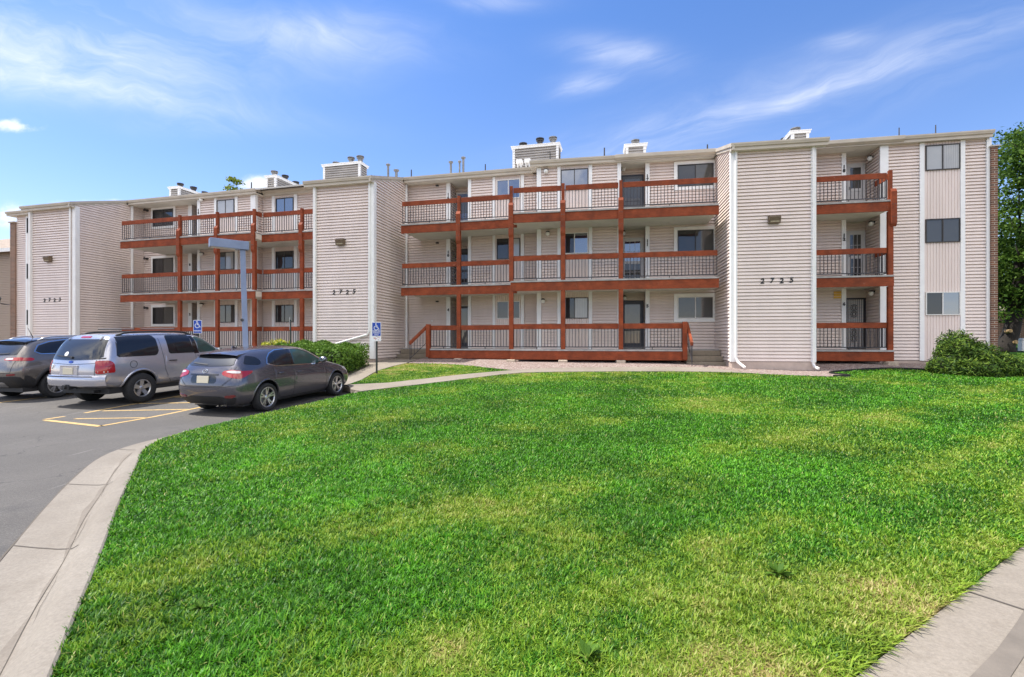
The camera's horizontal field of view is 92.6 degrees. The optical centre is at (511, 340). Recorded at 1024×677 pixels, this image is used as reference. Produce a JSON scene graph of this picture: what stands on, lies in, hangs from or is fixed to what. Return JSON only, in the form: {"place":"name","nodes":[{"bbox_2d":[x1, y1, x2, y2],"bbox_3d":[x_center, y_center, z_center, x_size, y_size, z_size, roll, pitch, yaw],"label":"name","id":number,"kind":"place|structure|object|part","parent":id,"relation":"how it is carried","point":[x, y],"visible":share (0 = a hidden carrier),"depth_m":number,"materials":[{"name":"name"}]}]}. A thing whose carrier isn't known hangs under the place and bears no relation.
{"place":"outdoors","nodes":[
{"label":"outdoors","id":0,"kind":"place"},
{"bbox_2d":[0,385,350,561],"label":"parking lot","id":1,"kind":"structure","parent":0,"point":[43,463],"depth_m":8.65,"materials":[{"name":"grey asphalt"}]},
{"bbox_2d":[0,329,77,397],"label":"parked crossover","id":2,"kind":"object","parent":1,"relation":"on","point":[25,362],"visible":0.34,"depth_m":12.69,"materials":[{"name":"grey paint"}]},
{"bbox_2d":[0,343,23,354],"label":"rear window","id":3,"kind":"structure","parent":2,"relation":"in","point":[11,348],"depth_m":12.63,"materials":[{"name":"grey glass"}]},
{"bbox_2d":[36,341,63,352],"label":"quarter window","id":4,"kind":"structure","parent":2,"relation":"in","point":[51,347],"depth_m":13.06,"materials":[{"name":"black glass"}]},
{"bbox_2d":[0,434,175,676],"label":"kerb","id":5,"kind":"structure","parent":1,"relation":"on","point":[26,574],"depth_m":3.41,"materials":[{"name":"concrete"}]},
{"bbox_2d":[0,456,110,622],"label":"kerb crack","id":6,"kind":"object","parent":5,"relation":"on","point":[34,520],"visible":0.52,"depth_m":4.20,"materials":[{"name":"grey concrete"}]},
{"bbox_2d":[0,451,133,672],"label":"kerb silt","id":7,"kind":"object","parent":5,"relation":"on","point":[6,650],"visible":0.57,"depth_m":3.13,"materials":[{"name":"soil"}]},
{"bbox_2d":[13,449,125,548],"bbox_3d":[-4.077,1.509,6.066,2.712,0.160,12.116,0,0,-15],"label":"expansion joint","id":8,"kind":"object","parent":5,"relation":"on","point":[59,548],"visible":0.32,"depth_m":3.76,"materials":[{"name":"grey concrete"}]},
{"bbox_2d":[0,393,200,426],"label":"parking marking","id":9,"kind":"object","parent":1,"relation":"on","point":[115,410],"visible":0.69,"depth_m":10.58,"materials":[{"name":"paint"}]},
{"bbox_2d":[46,328,221,402],"bbox_3d":[-9.752,0.573,13.776,2.226,1.861,5.025,0,2,15],"label":"parked suv","id":10,"kind":"object","parent":1,"relation":"on","point":[137,366],"visible":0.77,"depth_m":11.95,"materials":[{"name":"silver paint"}]},
{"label":"rear window","id":11,"kind":"part","parent":10,"relation":"part of","materials":[{"name":"grey glass"}]},
{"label":"window","id":12,"kind":"part","parent":10,"relation":"part of","materials":[{"name":"black glass"}]},
{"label":"window","id":13,"kind":"part","parent":10,"relation":"part of","materials":[{"name":"black glass"}]},
{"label":"door","id":14,"kind":"part","parent":10,"relation":"part of","materials":[{"name":"silver paint"}]},
{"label":"window","id":15,"kind":"part","parent":10,"relation":"part of","materials":[{"name":"green glass"}]},
{"bbox_2d":[179,345,347,410],"bbox_3d":[-5.999,0.805,12.505,2.067,1.473,4.436,0,2,15],"label":"parked hatchback","id":16,"kind":"object","parent":1,"relation":"on","point":[263,378],"visible":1,"depth_m":10.89,"materials":[{"name":"grey paint"}]},
{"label":"rear window","id":17,"kind":"part","parent":16,"relation":"part of","materials":[{"name":"grey glass"}]},
{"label":"quarter window","id":18,"kind":"part","parent":16,"relation":"part of","materials":[{"name":"black glass"}]},
{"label":"window","id":19,"kind":"part","parent":16,"relation":"part of","materials":[{"name":"black glass"}]},
{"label":"door","id":20,"kind":"part","parent":16,"relation":"part of","materials":[{"name":"grey paint"}]},
{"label":"window","id":21,"kind":"part","parent":16,"relation":"part of","materials":[{"name":"green glass"}]},
{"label":"door","id":22,"kind":"part","parent":16,"relation":"part of","materials":[{"name":"grey paint"}]},
{"bbox_2d":[343,363,367,391],"bbox_3d":[-30.988,1.111,24.584,56.554,0.692,6.594,0,0,15],"label":"planting bed","id":23,"kind":"object","parent":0,"point":[345,388],"visible":0.01,"depth_m":17.44,"materials":[{"name":"soil"}]},
{"bbox_2d":[193,320,201,336],"bbox_3d":[-11.300,0.338,17.601,0.310,2.175,0.055,0,0,0],"label":"parking sign","id":24,"kind":"object","parent":23,"relation":"on","point":[197,326],"visible":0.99,"depth_m":17.58,"materials":[{"name":"blue metal"}]},
{"bbox_2d":[209,237,248,346],"bbox_3d":[-9.099,-0.987,15.772,1.134,4.526,0.360,0,0,-38],"label":"street lamp","id":25,"kind":"object","parent":23,"relation":"on","point":[229,244],"visible":0.87,"depth_m":15.92,"materials":[{"name":"metal"}]},
{"bbox_2d":[261,338,292,344],"bbox_3d":[-9.120,0.520,19.219,1.717,1.286,0.998,0,0,0],"label":"golden shrub","id":26,"kind":"object","parent":23,"relation":"on","point":[272,343],"visible":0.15,"depth_m":19.18,"materials":[{"name":"yellow plant"}]},
{"bbox_2d":[275,339,369,372],"bbox_3d":[-7.283,0.673,18.134,3.547,1.531,4.082,0,0,0],"label":"clipped hedge","id":27,"kind":"object","parent":23,"relation":"on","point":[348,356],"visible":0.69,"depth_m":17.22,"materials":[{"name":"green plant"}]},
{"bbox_2d":[344,359,417,385],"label":"stair walk","id":28,"kind":"structure","parent":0,"point":[363,373],"depth_m":18.19,"materials":[{"name":"concrete"}]},
{"bbox_2d":[351,363,506,383],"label":"grass island","id":29,"kind":"structure","parent":0,"point":[405,379],"depth_m":16.47,"materials":[{"name":"plant"}]},
{"bbox_2d":[372,322,380,372],"bbox_3d":[-4.580,0.337,16.551,0.310,1.943,0.055,0,0,0],"label":"parking sign","id":30,"kind":"object","parent":29,"relation":"on","point":[376,329],"visible":1,"depth_m":16.52,"materials":[{"name":"blue metal"}]},
{"bbox_2d":[0,0,1023,239],"label":"sky","id":31,"kind":"structure","parent":0,"point":[101,100],"materials":[{"name":"blue"}]},
{"bbox_2d":[50,368,1023,676],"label":"lawn","id":32,"kind":"structure","parent":0,"point":[511,621],"depth_m":3.94,"materials":[{"name":"plant"}]},
{"bbox_2d":[188,597,212,609],"bbox_3d":[-1.753,1.477,2.742,0.123,0.045,0.106,0,0,24],"label":"weed plant","id":33,"kind":"object","parent":32,"relation":"on","point":[200,602],"visible":1,"depth_m":2.75,"materials":[{"name":"green plant"}]},
{"bbox_2d":[0,125,1000,369],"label":"apartment building","id":34,"kind":"structure","parent":32,"relation":"on","point":[795,248],"depth_m":20.34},
{"bbox_2d":[26,310,27,324],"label":"window","id":35,"kind":"structure","parent":34,"relation":"in","point":[26,310],"depth_m":28.74,"materials":[{"name":"clear glass"}]},
{"bbox_2d":[26,264,27,278],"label":"window","id":36,"kind":"structure","parent":34,"relation":"in","point":[26,264],"depth_m":28.74,"materials":[{"name":"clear glass"}]},
{"bbox_2d":[26,218,27,232],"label":"window","id":37,"kind":"structure","parent":34,"relation":"in","point":[26,218],"depth_m":28.74,"materials":[{"name":"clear glass"}]},
{"bbox_2d":[151,305,175,325],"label":"window","id":38,"kind":"structure","parent":34,"relation":"in","point":[161,315],"depth_m":27.09,"materials":[{"name":"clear glass"}]},
{"bbox_2d":[151,255,175,277],"bbox_3d":[-19.327,-4.130,27.102,1.690,1.180,0.065,0,0,15],"label":"window","id":39,"kind":"structure","parent":34,"relation":"in","point":[159,264],"depth_m":27.09,"materials":[{"name":"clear glass"}]},
{"bbox_2d":[151,206,175,228],"bbox_3d":[-19.327,-6.830,27.102,1.690,1.180,0.065,0,0,15],"label":"window","id":40,"kind":"structure","parent":34,"relation":"in","point":[161,212],"depth_m":27.08,"materials":[{"name":"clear glass"}]},
{"bbox_2d":[216,199,234,212],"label":"window","id":41,"kind":"structure","parent":34,"relation":"in","point":[227,205],"depth_m":25.14,"materials":[{"name":"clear glass"}]},
{"bbox_2d":[220,305,234,322],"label":"window","id":42,"kind":"structure","parent":34,"relation":"in","point":[227,312],"depth_m":25.12,"materials":[{"name":"grey glass"}]},
{"bbox_2d":[220,252,234,269],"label":"window","id":43,"kind":"structure","parent":34,"relation":"in","point":[227,259],"depth_m":25.12,"materials":[{"name":"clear glass"}]},
{"bbox_2d":[275,305,293,321],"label":"window","id":44,"kind":"structure","parent":34,"relation":"in","point":[283,313],"depth_m":24.76,"materials":[{"name":"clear glass"}]},
{"bbox_2d":[275,251,293,268],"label":"window","id":45,"kind":"structure","parent":34,"relation":"in","point":[283,259],"depth_m":24.76,"materials":[{"name":"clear glass"}]},
{"bbox_2d":[275,197,293,211],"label":"window","id":46,"kind":"structure","parent":34,"relation":"in","point":[281,204],"depth_m":24.76,"materials":[{"name":"blue glass"}]},
{"bbox_2d":[456,305,467,347],"bbox_3d":[-2.203,-0.701,23.496,0.960,2.058,0.100,0,0,13],"label":"door","id":47,"kind":"structure","parent":34,"relation":"in","point":[464,308],"depth_m":23.52,"materials":[{"name":"grey glass"}]},
{"bbox_2d":[457,192,467,220],"bbox_3d":[-2.199,-6.105,23.516,0.960,2.050,0.060,0,0,13],"label":"door","id":48,"kind":"structure","parent":34,"relation":"in","point":[462,195],"depth_m":23.52,"materials":[{"name":"black metal"}]},
{"bbox_2d":[461,249,467,284],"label":"door","id":49,"kind":"structure","parent":34,"relation":"in","point":[464,252],"depth_m":23.52,"materials":[{"name":"grey glass"}]},
{"bbox_2d":[497,301,519,318],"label":"window","id":50,"kind":"structure","parent":34,"relation":"in","point":[502,306],"depth_m":21.91,"materials":[{"name":"grey glass"}]},
{"bbox_2d":[497,238,519,259],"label":"window","id":51,"kind":"structure","parent":34,"relation":"in","point":[502,244],"depth_m":21.92,"materials":[{"name":"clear glass"}]},
{"bbox_2d":[497,178,519,197],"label":"window","id":52,"kind":"structure","parent":34,"relation":"in","point":[503,186],"depth_m":21.90,"materials":[{"name":"glass"}]},
{"bbox_2d":[561,168,587,184],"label":"window","id":53,"kind":"structure","parent":34,"relation":"in","point":[578,176],"depth_m":20.59,"materials":[{"name":"glass"}]},
{"bbox_2d":[565,297,587,318],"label":"window","id":54,"kind":"structure","parent":34,"relation":"in","point":[577,307],"depth_m":20.59,"materials":[{"name":"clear glass"}]},
{"bbox_2d":[565,232,587,253],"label":"window","id":55,"kind":"structure","parent":34,"relation":"in","point":[575,243],"depth_m":20.59,"materials":[{"name":"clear glass"}]},
{"bbox_2d":[621,174,643,207],"bbox_3d":[5.170,-6.105,21.004,0.930,2.050,0.060,0,0,10],"label":"door","id":56,"kind":"structure","parent":34,"relation":"in","point":[639,177],"depth_m":20.99,"materials":[{"name":"grey glass"}]},
{"bbox_2d":[623,301,643,348],"bbox_3d":[5.166,-0.701,20.984,0.930,2.058,0.100,0,0,10],"label":"door","id":57,"kind":"structure","parent":34,"relation":"in","point":[633,311],"depth_m":20.99,"materials":[{"name":"grey glass"}]},
{"bbox_2d":[623,237,643,278],"bbox_3d":[5.170,-3.405,21.004,0.930,2.050,0.060,0,0,10],"label":"door","id":58,"kind":"structure","parent":34,"relation":"in","point":[630,245],"depth_m":20.99,"materials":[{"name":"glass"}]},
{"bbox_2d":[674,160,714,190],"bbox_3d":[7.497,-6.785,19.992,1.680,1.170,0.065,0,0,10],"label":"window","id":59,"kind":"structure","parent":34,"relation":"in","point":[699,168],"depth_m":19.99,"materials":[{"name":"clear glass"}]},
{"bbox_2d":[674,293,715,321],"bbox_3d":[7.497,-1.365,19.992,1.680,1.170,0.065,0,0,10],"label":"window","id":60,"kind":"structure","parent":34,"relation":"in","point":[688,307],"depth_m":19.99,"materials":[{"name":"grey glass"}]},
{"bbox_2d":[674,226,715,250],"bbox_3d":[7.497,-4.095,19.992,1.680,1.170,0.065,0,0,10],"label":"window","id":61,"kind":"structure","parent":34,"relation":"in","point":[696,238],"depth_m":19.99,"materials":[{"name":"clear glass"}]},
{"bbox_2d":[846,230,864,275],"bbox_3d":[13.801,-3.405,19.646,0.680,2.050,0.094,0,0,11],"label":"door","id":62,"kind":"structure","parent":34,"relation":"in","point":[854,239],"depth_m":19.65,"materials":[{"name":"glass"}]},
{"bbox_2d":[846,163,864,201],"bbox_3d":[13.801,-6.105,19.646,0.680,2.050,0.094,0,0,11],"label":"door","id":63,"kind":"structure","parent":34,"relation":"in","point":[856,168],"depth_m":19.66,"materials":[{"name":"white metal"}]},
{"bbox_2d":[846,298,865,346],"bbox_3d":[13.804,-0.720,19.663,0.720,2.020,0.080,0,0,11],"label":"security door","id":64,"kind":"structure","parent":34,"relation":"in","point":[860,300],"depth_m":19.66,"materials":[{"name":"black metal"}]},
{"bbox_2d":[925,292,960,314],"bbox_3d":[15.972,-1.390,18.136,1.110,0.860,0.055,0,0,11],"label":"window","id":65,"kind":"structure","parent":34,"relation":"in","point":[936,303],"depth_m":18.12,"materials":[{"name":"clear glass"}]},
{"bbox_2d":[925,218,960,242],"bbox_3d":[15.972,-4.100,18.136,1.110,0.880,0.055,0,0,11],"label":"window","id":66,"kind":"structure","parent":34,"relation":"in","point":[943,229],"depth_m":18.12,"materials":[{"name":"grey glass"}]},
{"bbox_2d":[925,143,960,170],"bbox_3d":[15.972,-6.820,18.136,1.110,0.940,0.055,0,0,11],"label":"window","id":67,"kind":"structure","parent":34,"relation":"in","point":[940,156],"depth_m":18.12,"materials":[{"name":"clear glass"}]},
{"bbox_2d":[568,638,603,666],"bbox_3d":[0.358,1.472,2.331,0.127,0.068,0.155,0,0,-45],"label":"weed plant","id":68,"kind":"object","parent":32,"relation":"on","point":[588,648],"visible":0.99,"depth_m":2.33,"materials":[{"name":"green plant"}]},
{"bbox_2d":[765,561,794,576],"bbox_3d":[1.723,1.469,3.145,0.169,0.065,0.162,0,0,-40],"label":"weed plant","id":69,"kind":"object","parent":32,"relation":"on","point":[779,569],"visible":1,"depth_m":3.15,"materials":[{"name":"green plant"}]},
{"bbox_2d":[717,361,925,376],"bbox_3d":[13.022,1.024,16.570,11.941,0.498,5.225,0,0,15],"label":"gravel border","id":70,"kind":"object","parent":32,"relation":"on","point":[825,367],"visible":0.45,"depth_m":16.98,"materials":[{"name":"beige gravel"}]},
{"bbox_2d":[829,367,924,376],"bbox_3d":[13.771,1.048,14.916,7.783,0.330,2.467,0,0,15],"label":"landscape edging","id":71,"kind":"object","parent":70,"relation":"on","point":[839,374],"visible":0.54,"depth_m":16.31,"materials":[{"name":"black"}]},
{"bbox_2d":[818,526,1023,676],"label":"verge grass","id":72,"kind":"structure","parent":32,"relation":"on","point":[886,647],"depth_m":2.56,"materials":[{"name":"green plant"}]},
{"bbox_2d":[923,328,1023,377],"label":"juniper bush","id":73,"kind":"object","parent":32,"relation":"on","point":[954,354],"visible":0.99,"depth_m":14.86,"materials":[{"name":"green plant"}]},
{"bbox_2d":[346,367,749,392],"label":"walkway","id":74,"kind":"structure","parent":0,"point":[361,387],"depth_m":15.80,"materials":[{"name":"concrete"}]},
{"bbox_2d":[410,357,730,369],"bbox_3d":[1.801,0.908,18.695,12.512,0.401,4.576,0,0,13],"label":"gravel bed","id":75,"kind":"object","parent":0,"point":[518,364],"visible":0.6,"depth_m":18.47,"materials":[{"name":"beige gravel"}]},
{"bbox_2d":[857,545,1023,676],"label":"pavement","id":76,"kind":"structure","parent":0,"point":[967,636],"depth_m":2.55,"materials":[{"name":"concrete"}]},
{"bbox_2d":[967,590,1023,609],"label":"pavement joint","id":77,"kind":"object","parent":76,"relation":"on","point":[995,599],"visible":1,"depth_m":2.88,"materials":[{"name":"grey concrete"}]},
{"bbox_2d":[970,611,1023,676],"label":"curb","id":78,"kind":"object","parent":76,"relation":"on","point":[1005,658],"visible":1,"depth_m":2.35,"materials":[{"name":"concrete"}]},
{"bbox_2d":[1000,344,1023,354],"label":"lawn","id":79,"kind":"structure","parent":0,"point":[1015,352],"depth_m":23.91,"materials":[{"name":"plant"}]},
{"bbox_2d":[0,239,9,339],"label":"neighbour building","id":80,"kind":"structure","parent":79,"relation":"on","point":[5,287],"depth_m":34.87,"materials":[{"name":"beige"}]},
{"bbox_2d":[223,176,245,190],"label":"yard tree","id":81,"kind":"object","parent":79,"relation":"on","point":[228,187],"visible":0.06,"depth_m":41.36,"materials":[{"name":"green plant"}]},
{"bbox_2d":[992,121,1023,351],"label":"shade tree","id":82,"kind":"object","parent":79,"relation":"on","point":[1010,295],"visible":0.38,"depth_m":24.12,"materials":[{"name":"green plant"}]},
{"bbox_2d":[998,306,1023,337],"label":"brick house","id":83,"kind":"structure","parent":79,"relation":"on","point":[1000,327],"depth_m":40.99,"materials":[{"name":"brown brick"}]},
{"bbox_2d":[998,209,1023,317],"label":"street tree","id":84,"kind":"object","parent":79,"relation":"on","point":[1008,236],"visible":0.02,"depth_m":37.79,"materials":[{"name":"green plant"}]},
{"bbox_2d":[1014,353,1023,360],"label":"garden bush","id":85,"kind":"object","parent":79,"relation":"on","point":[1021,355],"visible":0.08,"depth_m":16.84,"materials":[{"name":"green plant"}]},
{"bbox_2d":[1018,338,1023,350],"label":"utility pedestal","id":86,"kind":"object","parent":79,"relation":"on","point":[1020,344],"visible":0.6,"depth_m":25.13,"materials":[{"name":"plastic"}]}
]}

